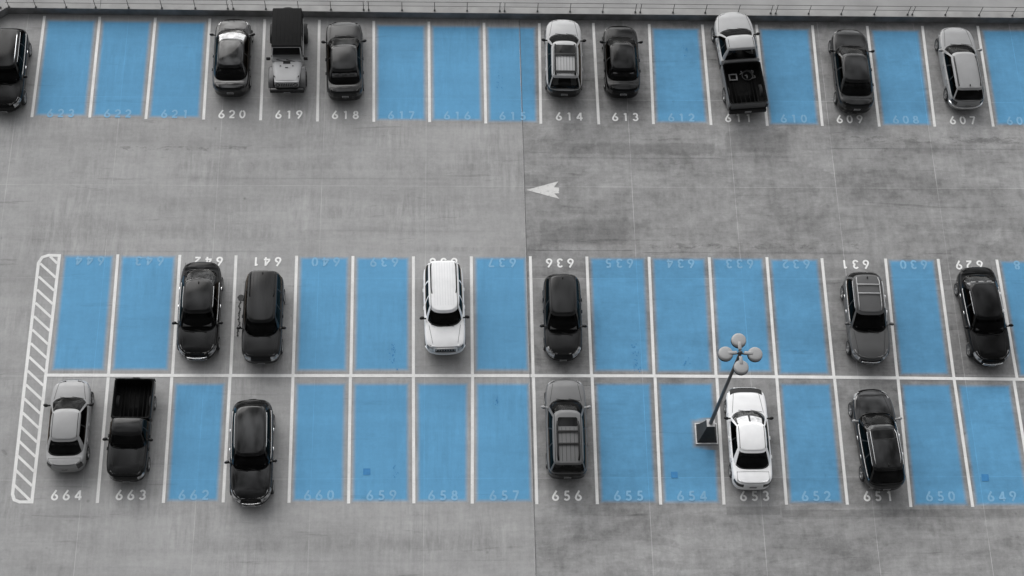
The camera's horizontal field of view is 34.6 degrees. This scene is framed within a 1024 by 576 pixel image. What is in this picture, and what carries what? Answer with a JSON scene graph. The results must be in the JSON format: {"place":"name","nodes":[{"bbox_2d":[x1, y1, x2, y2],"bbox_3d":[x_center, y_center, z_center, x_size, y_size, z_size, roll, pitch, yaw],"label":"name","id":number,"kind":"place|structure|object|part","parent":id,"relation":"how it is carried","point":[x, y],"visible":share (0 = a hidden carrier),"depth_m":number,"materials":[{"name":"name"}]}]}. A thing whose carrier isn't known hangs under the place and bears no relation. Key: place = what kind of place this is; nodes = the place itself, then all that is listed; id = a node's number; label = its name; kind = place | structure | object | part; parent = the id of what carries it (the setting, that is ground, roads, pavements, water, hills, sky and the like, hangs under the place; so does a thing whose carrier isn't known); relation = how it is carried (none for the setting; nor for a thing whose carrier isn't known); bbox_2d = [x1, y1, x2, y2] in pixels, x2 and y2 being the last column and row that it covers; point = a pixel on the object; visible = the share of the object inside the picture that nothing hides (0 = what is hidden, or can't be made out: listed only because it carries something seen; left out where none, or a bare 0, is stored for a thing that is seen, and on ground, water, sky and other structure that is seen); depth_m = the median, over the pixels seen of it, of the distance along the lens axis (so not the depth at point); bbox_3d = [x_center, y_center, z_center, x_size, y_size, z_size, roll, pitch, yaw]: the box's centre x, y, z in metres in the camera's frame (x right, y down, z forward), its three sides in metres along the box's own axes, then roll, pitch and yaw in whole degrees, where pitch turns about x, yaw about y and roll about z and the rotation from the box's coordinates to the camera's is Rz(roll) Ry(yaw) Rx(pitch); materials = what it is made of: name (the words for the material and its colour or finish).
{"place":"outdoors","nodes":[
{"label":"outdoors","id":0,"kind":"place"},
{"bbox_2d":[0,14,1023,575],"bbox_3d":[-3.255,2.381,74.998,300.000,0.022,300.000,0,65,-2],"label":"parking lot","id":1,"kind":"structure","parent":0,"point":[678,220],"depth_m":76.16,"materials":[{"name":"concrete"}]},
{"bbox_2d":[0,28,31,112],"bbox_3d":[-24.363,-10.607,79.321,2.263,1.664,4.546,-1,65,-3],"label":"parked suv","id":2,"kind":"object","parent":1,"relation":"on","point":[15,49],"visible":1,"depth_m":78.83,"materials":[{"name":"paint"}]},
{"bbox_3d":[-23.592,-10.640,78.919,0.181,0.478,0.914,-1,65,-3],"label":"side window","id":3,"kind":"part","parent":2,"relation":"part of","materials":[{"name":"black glass"}]},
{"bbox_3d":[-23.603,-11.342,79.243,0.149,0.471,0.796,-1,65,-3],"label":"side window","id":4,"kind":"part","parent":2,"relation":"part of","materials":[{"name":"black glass"}]},
{"bbox_3d":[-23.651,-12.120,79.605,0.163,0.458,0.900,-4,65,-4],"label":"side window","id":5,"kind":"part","parent":2,"relation":"part of","materials":[{"name":"black glass"}]},
{"bbox_2d":[43,379,93,471],"bbox_3d":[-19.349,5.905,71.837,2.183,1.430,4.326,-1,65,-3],"label":"parked sedan","id":6,"kind":"object","parent":1,"relation":"on","point":[68,426],"visible":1,"depth_m":71.22,"materials":[{"name":"silver metal"}]},
{"bbox_3d":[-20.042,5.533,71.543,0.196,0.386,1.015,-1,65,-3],"label":"side window","id":7,"kind":"part","parent":6,"relation":"part of","materials":[{"name":"black glass"}]},
{"bbox_3d":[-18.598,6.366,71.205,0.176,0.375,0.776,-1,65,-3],"label":"side window","id":8,"kind":"part","parent":6,"relation":"part of","materials":[{"name":"black glass"}]},
{"bbox_3d":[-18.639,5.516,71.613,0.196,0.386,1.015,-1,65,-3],"label":"side window","id":9,"kind":"part","parent":6,"relation":"part of","materials":[{"name":"black glass"}]},
{"bbox_2d":[102,377,155,482],"bbox_3d":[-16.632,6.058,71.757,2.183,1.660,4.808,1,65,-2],"label":"pickup truck","id":10,"kind":"object","parent":1,"relation":"on","point":[130,439],"visible":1,"depth_m":71.18,"materials":[{"name":"grey paint"}]},
{"bbox_3d":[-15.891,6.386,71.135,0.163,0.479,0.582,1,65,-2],"label":"side window","id":11,"kind":"part","parent":10,"relation":"part of","materials":[{"name":"black glass"}]},
{"bbox_3d":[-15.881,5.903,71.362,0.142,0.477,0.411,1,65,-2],"label":"side window","id":12,"kind":"part","parent":10,"relation":"part of","materials":[{"name":"black glass"}]},
{"bbox_2d":[172,262,223,360],"bbox_3d":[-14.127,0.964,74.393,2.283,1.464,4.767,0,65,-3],"label":"parked sedan","id":13,"kind":"object","parent":1,"relation":"on","point":[199,306],"visible":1,"depth_m":73.86,"materials":[{"name":"grey paint"}]},
{"bbox_3d":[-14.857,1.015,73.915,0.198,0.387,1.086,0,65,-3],"label":"side window","id":14,"kind":"part","parent":13,"relation":"part of","materials":[{"name":"black glass"}]},
{"bbox_3d":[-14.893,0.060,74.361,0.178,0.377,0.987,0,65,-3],"label":"side window","id":15,"kind":"part","parent":13,"relation":"part of","materials":[{"name":"black glass"}]},
{"bbox_3d":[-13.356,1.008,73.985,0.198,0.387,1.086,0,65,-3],"label":"side window","id":16,"kind":"part","parent":13,"relation":"part of","materials":[{"name":"black glass"}]},
{"bbox_3d":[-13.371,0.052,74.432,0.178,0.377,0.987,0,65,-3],"label":"side window","id":17,"kind":"part","parent":13,"relation":"part of","materials":[{"name":"black glass"}]},
{"bbox_2d":[210,19,254,96],"bbox_3d":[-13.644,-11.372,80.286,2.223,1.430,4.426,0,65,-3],"label":"parked sedan","id":18,"kind":"object","parent":1,"relation":"on","point":[231,68],"visible":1,"depth_m":79.59,"materials":[{"name":"black paint"}]},
{"bbox_3d":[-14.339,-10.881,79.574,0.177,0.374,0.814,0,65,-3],"label":"side window","id":19,"kind":"part","parent":18,"relation":"part of","materials":[{"name":"black glass"}]},
{"bbox_3d":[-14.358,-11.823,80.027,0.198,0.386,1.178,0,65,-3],"label":"side window","id":20,"kind":"part","parent":18,"relation":"part of","materials":[{"name":"black glass"}]},
{"bbox_3d":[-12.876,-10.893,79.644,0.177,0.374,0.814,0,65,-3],"label":"side window","id":21,"kind":"part","parent":18,"relation":"part of","materials":[{"name":"black glass"}]},
{"bbox_3d":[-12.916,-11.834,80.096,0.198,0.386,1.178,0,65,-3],"label":"side window","id":22,"kind":"part","parent":18,"relation":"part of","materials":[{"name":"black glass"}]},
{"bbox_2d":[224,399,276,506],"bbox_3d":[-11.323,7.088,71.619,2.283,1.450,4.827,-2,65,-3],"label":"parked wagon","id":23,"kind":"object","parent":1,"relation":"on","point":[251,451],"visible":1,"depth_m":71.08,"materials":[{"name":"black paint"}]},
{"bbox_3d":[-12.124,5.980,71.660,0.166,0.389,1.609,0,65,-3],"label":"side window","id":24,"kind":"part","parent":23,"relation":"part of","materials":[{"name":"black glass"}]},
{"bbox_3d":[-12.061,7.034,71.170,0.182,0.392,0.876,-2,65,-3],"label":"side window","id":25,"kind":"part","parent":23,"relation":"part of","materials":[{"name":"black glass"}]},
{"bbox_3d":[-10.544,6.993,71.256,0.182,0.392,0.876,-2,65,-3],"label":"side window","id":26,"kind":"part","parent":23,"relation":"part of","materials":[{"name":"black glass"}]},
{"bbox_3d":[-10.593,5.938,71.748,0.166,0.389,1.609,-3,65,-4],"label":"side window","id":27,"kind":"part","parent":23,"relation":"part of","materials":[{"name":"black glass"}]},
{"bbox_2d":[237,270,285,364],"bbox_3d":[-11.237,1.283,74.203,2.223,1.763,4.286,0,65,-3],"label":"parked suv","id":28,"kind":"object","parent":1,"relation":"on","point":[263,327],"visible":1,"depth_m":73.63,"materials":[{"name":"paint"}]},
{"bbox_3d":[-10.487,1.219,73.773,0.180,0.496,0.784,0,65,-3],"label":"side window","id":29,"kind":"part","parent":28,"relation":"part of","materials":[{"name":"black glass"}]},
{"bbox_3d":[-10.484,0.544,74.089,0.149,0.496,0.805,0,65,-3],"label":"side window","id":30,"kind":"part","parent":28,"relation":"part of","materials":[{"name":"black glass"}]},
{"bbox_3d":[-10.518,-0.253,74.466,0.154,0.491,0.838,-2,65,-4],"label":"side window","id":31,"kind":"part","parent":28,"relation":"part of","materials":[{"name":"black glass"}]},
{"bbox_2d":[266,7,307,93],"bbox_3d":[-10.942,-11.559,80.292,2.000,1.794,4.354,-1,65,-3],"label":"parked suv","id":32,"kind":"object","parent":1,"relation":"on","point":[288,35],"visible":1,"depth_m":79.72,"materials":[{"name":"grey paint"}]},
{"bbox_2d":[321,22,366,100],"bbox_3d":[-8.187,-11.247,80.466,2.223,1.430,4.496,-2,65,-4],"label":"parked sedan","id":33,"kind":"object","parent":1,"relation":"on","point":[344,59],"visible":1,"depth_m":79.75,"materials":[{"name":"paint"}]},
{"bbox_3d":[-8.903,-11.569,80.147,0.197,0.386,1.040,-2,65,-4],"label":"side window","id":34,"kind":"part","parent":33,"relation":"part of","materials":[{"name":"black glass"}]},
{"bbox_3d":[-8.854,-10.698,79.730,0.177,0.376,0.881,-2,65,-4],"label":"side window","id":35,"kind":"part","parent":33,"relation":"part of","materials":[{"name":"black glass"}]},
{"bbox_3d":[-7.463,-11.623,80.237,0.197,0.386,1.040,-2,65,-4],"label":"side window","id":36,"kind":"part","parent":33,"relation":"part of","materials":[{"name":"black glass"}]},
{"bbox_3d":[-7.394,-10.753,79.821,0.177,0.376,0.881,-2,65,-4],"label":"side window","id":37,"kind":"part","parent":33,"relation":"part of","materials":[{"name":"black glass"}]},
{"bbox_2d":[419,261,469,354],"bbox_3d":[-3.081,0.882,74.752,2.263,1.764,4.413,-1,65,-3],"label":"parked suv","id":38,"kind":"object","parent":1,"relation":"on","point":[445,316],"visible":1,"depth_m":74.18,"materials":[{"name":"white paint"}]},
{"bbox_3d":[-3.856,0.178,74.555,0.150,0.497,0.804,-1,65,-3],"label":"side window","id":39,"kind":"part","parent":38,"relation":"part of","materials":[{"name":"black glass"}]},
{"bbox_3d":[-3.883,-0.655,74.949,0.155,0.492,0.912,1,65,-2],"label":"side window","id":40,"kind":"part","parent":38,"relation":"part of","materials":[{"name":"black glass"}]},
{"bbox_3d":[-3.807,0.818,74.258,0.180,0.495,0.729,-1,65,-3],"label":"side window","id":41,"kind":"part","parent":38,"relation":"part of","materials":[{"name":"black glass"}]},
{"bbox_3d":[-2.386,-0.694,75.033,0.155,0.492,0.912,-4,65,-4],"label":"side window","id":42,"kind":"part","parent":38,"relation":"part of","materials":[{"name":"black glass"}]},
{"bbox_3d":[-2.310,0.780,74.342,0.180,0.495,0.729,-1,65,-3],"label":"side window","id":43,"kind":"part","parent":38,"relation":"part of","materials":[{"name":"black glass"}]},
{"bbox_3d":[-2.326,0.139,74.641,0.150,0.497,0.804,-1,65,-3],"label":"side window","id":44,"kind":"part","parent":38,"relation":"part of","materials":[{"name":"black glass"}]},
{"bbox_2d":[0,2,1023,23],"bbox_3d":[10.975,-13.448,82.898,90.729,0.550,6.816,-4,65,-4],"label":"retaining wall","id":45,"kind":"structure","parent":1,"relation":"on","point":[528,13],"depth_m":82.39,"materials":[{"name":"concrete"}]},
{"bbox_2d":[5,0,66,7],"bbox_3d":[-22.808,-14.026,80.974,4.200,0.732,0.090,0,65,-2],"label":"railing","id":46,"kind":"object","parent":45,"relation":"on","point":[27,2],"visible":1,"depth_m":80.92,"materials":[{"name":"metal"}]},
{"bbox_2d":[93,0,228,8],"bbox_3d":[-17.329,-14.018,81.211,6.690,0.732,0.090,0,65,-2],"label":"railing","id":47,"kind":"object","parent":45,"relation":"on","point":[127,3],"visible":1,"depth_m":81.16,"materials":[{"name":"metal"}]},
{"bbox_2d":[230,0,364,10],"bbox_3d":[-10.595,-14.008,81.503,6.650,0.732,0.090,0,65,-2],"label":"railing","id":48,"kind":"object","parent":45,"relation":"on","point":[330,5],"visible":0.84,"depth_m":81.36,"materials":[{"name":"metal"}]},
{"bbox_2d":[366,1,501,11],"bbox_3d":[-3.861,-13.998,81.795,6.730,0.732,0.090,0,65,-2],"label":"railing","id":49,"kind":"object","parent":45,"relation":"on","point":[368,5],"visible":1,"depth_m":81.61,"materials":[{"name":"metal"}]},
{"bbox_2d":[504,3,636,12],"bbox_3d":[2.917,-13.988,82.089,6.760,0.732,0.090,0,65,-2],"label":"railing","id":50,"kind":"object","parent":45,"relation":"on","point":[570,7],"visible":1,"depth_m":82.05,"materials":[{"name":"metal"}]},
{"bbox_2d":[639,4,772,13],"bbox_3d":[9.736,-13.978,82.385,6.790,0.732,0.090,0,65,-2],"label":"railing","id":51,"kind":"object","parent":45,"relation":"on","point":[694,8],"visible":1,"depth_m":82.30,"materials":[{"name":"metal"}]},
{"bbox_2d":[775,5,912,14],"bbox_3d":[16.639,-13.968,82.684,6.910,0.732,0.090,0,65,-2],"label":"railing","id":52,"kind":"object","parent":45,"relation":"on","point":[834,5],"visible":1,"depth_m":82.55,"materials":[{"name":"metal"}]},
{"bbox_2d":[911,6,1023,15],"bbox_3d":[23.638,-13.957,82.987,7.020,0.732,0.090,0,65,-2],"label":"railing","id":53,"kind":"object","parent":45,"relation":"on","point":[948,8],"visible":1,"depth_m":82.83,"materials":[{"name":"metal"}]},
{"bbox_2d":[540,274,586,360],"bbox_3d":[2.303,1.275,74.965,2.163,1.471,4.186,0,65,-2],"label":"parked hatchback","id":54,"kind":"object","parent":1,"relation":"on","point":[562,325],"visible":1,"depth_m":74.47,"materials":[{"name":"paint"}]},
{"bbox_3d":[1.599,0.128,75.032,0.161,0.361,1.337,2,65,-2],"label":"side window","id":55,"kind":"part","parent":54,"relation":"part of","materials":[{"name":"black glass"}]},
{"bbox_3d":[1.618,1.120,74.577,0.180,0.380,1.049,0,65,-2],"label":"side window","id":56,"kind":"part","parent":54,"relation":"part of","materials":[{"name":"black glass"}]},
{"bbox_3d":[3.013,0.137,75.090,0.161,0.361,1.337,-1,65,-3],"label":"side window","id":57,"kind":"part","parent":54,"relation":"part of","materials":[{"name":"black glass"}]},
{"bbox_3d":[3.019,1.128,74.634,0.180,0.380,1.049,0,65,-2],"label":"side window","id":58,"kind":"part","parent":54,"relation":"part of","materials":[{"name":"black glass"}]},
{"bbox_2d":[541,20,585,97],"bbox_3d":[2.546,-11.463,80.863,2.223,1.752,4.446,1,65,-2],"label":"parked suv","id":59,"kind":"object","parent":1,"relation":"on","point":[562,40],"visible":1,"depth_m":80.07,"materials":[{"name":"silver metal"}]},
{"bbox_3d":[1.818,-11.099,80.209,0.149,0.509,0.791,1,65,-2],"label":"side window","id":60,"kind":"part","parent":59,"relation":"part of","materials":[{"name":"black glass"}]},
{"bbox_3d":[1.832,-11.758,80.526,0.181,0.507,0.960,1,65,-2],"label":"side window","id":61,"kind":"part","parent":59,"relation":"part of","materials":[{"name":"black glass"}]},
{"bbox_3d":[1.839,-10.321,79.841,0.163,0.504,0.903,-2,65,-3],"label":"side window","id":62,"kind":"part","parent":59,"relation":"part of","materials":[{"name":"black glass"}]},
{"bbox_3d":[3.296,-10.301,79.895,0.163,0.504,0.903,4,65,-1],"label":"side window","id":63,"kind":"part","parent":59,"relation":"part of","materials":[{"name":"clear glass"}]},
{"bbox_2d":[541,379,590,478],"bbox_3d":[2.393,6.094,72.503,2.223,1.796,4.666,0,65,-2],"label":"parked suv","id":64,"kind":"object","parent":1,"relation":"on","point":[565,407],"visible":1,"depth_m":71.74,"materials":[{"name":"grey paint"}]},
{"bbox_3d":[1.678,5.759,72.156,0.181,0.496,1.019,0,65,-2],"label":"side window","id":65,"kind":"part","parent":64,"relation":"part of","materials":[{"name":"black glass"}]},
{"bbox_3d":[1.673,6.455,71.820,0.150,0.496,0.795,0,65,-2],"label":"side window","id":66,"kind":"part","parent":64,"relation":"part of","materials":[{"name":"black glass"}]},
{"bbox_3d":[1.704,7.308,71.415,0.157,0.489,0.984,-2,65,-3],"label":"side window","id":67,"kind":"part","parent":64,"relation":"part of","materials":[{"name":"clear glass"}]},
{"bbox_3d":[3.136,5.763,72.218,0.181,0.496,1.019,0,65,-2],"label":"side window","id":68,"kind":"part","parent":64,"relation":"part of","materials":[{"name":"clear glass"}]},
{"bbox_3d":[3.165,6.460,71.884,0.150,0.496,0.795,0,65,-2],"label":"side window","id":69,"kind":"part","parent":64,"relation":"part of","materials":[{"name":"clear glass"}]},
{"bbox_3d":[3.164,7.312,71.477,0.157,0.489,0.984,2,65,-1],"label":"side window","id":70,"kind":"part","parent":64,"relation":"part of","materials":[{"name":"glass"}]},
{"bbox_2d":[599,26,642,98],"bbox_3d":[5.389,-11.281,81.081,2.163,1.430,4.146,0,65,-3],"label":"parked sedan","id":71,"kind":"object","parent":1,"relation":"on","point":[621,66],"visible":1,"depth_m":80.39,"materials":[{"name":"paint"}]},
{"bbox_3d":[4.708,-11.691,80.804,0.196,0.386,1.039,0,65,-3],"label":"side window","id":72,"kind":"part","parent":71,"relation":"part of","materials":[{"name":"black glass"}]},
{"bbox_3d":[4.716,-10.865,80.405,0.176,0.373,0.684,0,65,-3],"label":"side window","id":73,"kind":"part","parent":71,"relation":"part of","materials":[{"name":"black glass"}]},
{"bbox_3d":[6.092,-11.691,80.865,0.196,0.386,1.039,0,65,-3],"label":"side window","id":74,"kind":"part","parent":71,"relation":"part of","materials":[{"name":"black glass"}]},
{"bbox_2d":[695,333,762,443],"bbox_3d":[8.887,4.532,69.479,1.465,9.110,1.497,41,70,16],"label":"street lamp","id":75,"kind":"object","parent":1,"relation":"on","point":[706,431],"visible":1,"depth_m":65.75,"materials":[{"name":"metal"}]},
{"bbox_2d":[711,12,768,113],"bbox_3d":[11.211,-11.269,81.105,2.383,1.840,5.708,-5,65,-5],"label":"pickup truck","id":76,"kind":"object","parent":1,"relation":"on","point":[733,38],"visible":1,"depth_m":80.87,"materials":[{"name":"silver metal"}]},
{"bbox_3d":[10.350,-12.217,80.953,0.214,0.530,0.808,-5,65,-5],"label":"side window","id":77,"kind":"part","parent":76,"relation":"part of","materials":[{"name":"black glass"}]},
{"bbox_3d":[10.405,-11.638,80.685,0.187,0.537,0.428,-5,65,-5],"label":"side window","id":78,"kind":"part","parent":76,"relation":"part of","materials":[{"name":"black glass"}]},
{"bbox_2d":[728,74,737,80],"bbox_3d":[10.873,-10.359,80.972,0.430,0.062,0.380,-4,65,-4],"label":"wooden frame","id":79,"kind":"object","parent":76,"relation":"in","point":[729,75],"visible":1,"depth_m":80.92,"materials":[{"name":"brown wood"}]},
{"bbox_2d":[724,387,773,489],"bbox_3d":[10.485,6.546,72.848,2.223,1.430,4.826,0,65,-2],"label":"parked sedan","id":80,"kind":"object","parent":1,"relation":"on","point":[750,455],"visible":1,"depth_m":72.20,"materials":[{"name":"white paint"}]},
{"bbox_3d":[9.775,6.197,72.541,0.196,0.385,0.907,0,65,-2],"label":"side window","id":81,"kind":"part","parent":80,"relation":"part of","materials":[{"name":"black glass"}]},
{"bbox_3d":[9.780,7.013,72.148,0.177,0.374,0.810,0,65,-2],"label":"side window","id":82,"kind":"part","parent":80,"relation":"part of","materials":[{"name":"black glass"}]},
{"bbox_3d":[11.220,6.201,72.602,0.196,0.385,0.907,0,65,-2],"label":"side window","id":83,"kind":"part","parent":80,"relation":"part of","materials":[{"name":"black glass"}]},
{"bbox_2d":[828,29,874,113],"bbox_3d":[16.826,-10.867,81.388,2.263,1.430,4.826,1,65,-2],"label":"parked sedan","id":84,"kind":"object","parent":1,"relation":"on","point":[848,50],"visible":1,"depth_m":80.69,"materials":[{"name":"grey paint"}]},
{"bbox_3d":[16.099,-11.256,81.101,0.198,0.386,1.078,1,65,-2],"label":"side window","id":85,"kind":"part","parent":84,"relation":"part of","materials":[{"name":"black glass"}]},
{"bbox_3d":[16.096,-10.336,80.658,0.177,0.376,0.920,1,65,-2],"label":"side window","id":86,"kind":"part","parent":84,"relation":"part of","materials":[{"name":"black glass"}]},
{"bbox_2d":[840,271,893,364],"bbox_3d":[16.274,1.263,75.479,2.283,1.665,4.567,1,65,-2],"label":"parked suv","id":87,"kind":"object","parent":1,"relation":"on","point":[862,296],"visible":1,"depth_m":74.99,"materials":[{"name":"grey metal"}]},
{"bbox_3d":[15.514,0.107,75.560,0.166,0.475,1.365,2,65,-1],"label":"side window","id":88,"kind":"part","parent":87,"relation":"part of","materials":[{"name":"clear glass"}]},
{"bbox_3d":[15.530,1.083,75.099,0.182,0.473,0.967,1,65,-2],"label":"side window","id":89,"kind":"part","parent":87,"relation":"part of","materials":[{"name":"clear glass"}]},
{"bbox_2d":[848,389,905,490],"bbox_3d":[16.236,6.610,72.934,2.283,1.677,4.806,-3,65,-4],"label":"parked suv","id":90,"kind":"object","parent":1,"relation":"on","point":[871,413],"visible":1,"depth_m":72.22,"materials":[{"name":"black paint"}]},
{"bbox_3d":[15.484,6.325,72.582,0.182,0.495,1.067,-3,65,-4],"label":"side window","id":91,"kind":"part","parent":90,"relation":"part of","materials":[{"name":"black glass"}]},
{"bbox_3d":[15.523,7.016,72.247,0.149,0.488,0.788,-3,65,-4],"label":"side window","id":92,"kind":"part","parent":90,"relation":"part of","materials":[{"name":"black glass"}]},
{"bbox_3d":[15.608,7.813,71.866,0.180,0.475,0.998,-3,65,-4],"label":"side window","id":93,"kind":"part","parent":90,"relation":"part of","materials":[{"name":"black glass"}]},
{"bbox_2d":[935,27,983,109],"bbox_3d":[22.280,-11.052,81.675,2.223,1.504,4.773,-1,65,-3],"label":"parked wagon","id":94,"kind":"object","parent":1,"relation":"on","point":[955,47],"visible":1,"depth_m":80.98,"materials":[{"name":"silver metal"}]},
{"bbox_3d":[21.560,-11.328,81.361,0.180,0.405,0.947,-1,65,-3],"label":"side window","id":95,"kind":"part","parent":94,"relation":"part of","materials":[{"name":"black glass"}]},
{"bbox_3d":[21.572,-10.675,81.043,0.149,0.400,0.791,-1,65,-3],"label":"side window","id":96,"kind":"part","parent":94,"relation":"part of","materials":[{"name":"black glass"}]},
{"bbox_3d":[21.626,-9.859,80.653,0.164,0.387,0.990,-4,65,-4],"label":"side window","id":97,"kind":"part","parent":94,"relation":"part of","materials":[{"name":"black glass"}]},
{"bbox_2d":[954,267,1013,366],"bbox_3d":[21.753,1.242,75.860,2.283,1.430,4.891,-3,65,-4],"label":"parked sedan","id":98,"kind":"object","parent":1,"relation":"on","point":[977,292],"visible":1,"depth_m":75.32,"materials":[{"name":"paint"}]},
{"bbox_3d":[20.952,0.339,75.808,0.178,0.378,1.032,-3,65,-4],"label":"side window","id":99,"kind":"part","parent":98,"relation":"part of","materials":[{"name":"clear glass"}]},
{"bbox_3d":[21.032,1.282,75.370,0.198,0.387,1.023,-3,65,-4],"label":"side window","id":100,"kind":"part","parent":98,"relation":"part of","materials":[{"name":"black glass"}]},
{"bbox_2d":[0,0,1023,11],"bbox_3d":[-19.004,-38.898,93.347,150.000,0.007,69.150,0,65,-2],"label":"walk","id":101,"kind":"structure","parent":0,"point":[952,5],"depth_m":82.87,"materials":[{"name":"concrete"}]}
]}

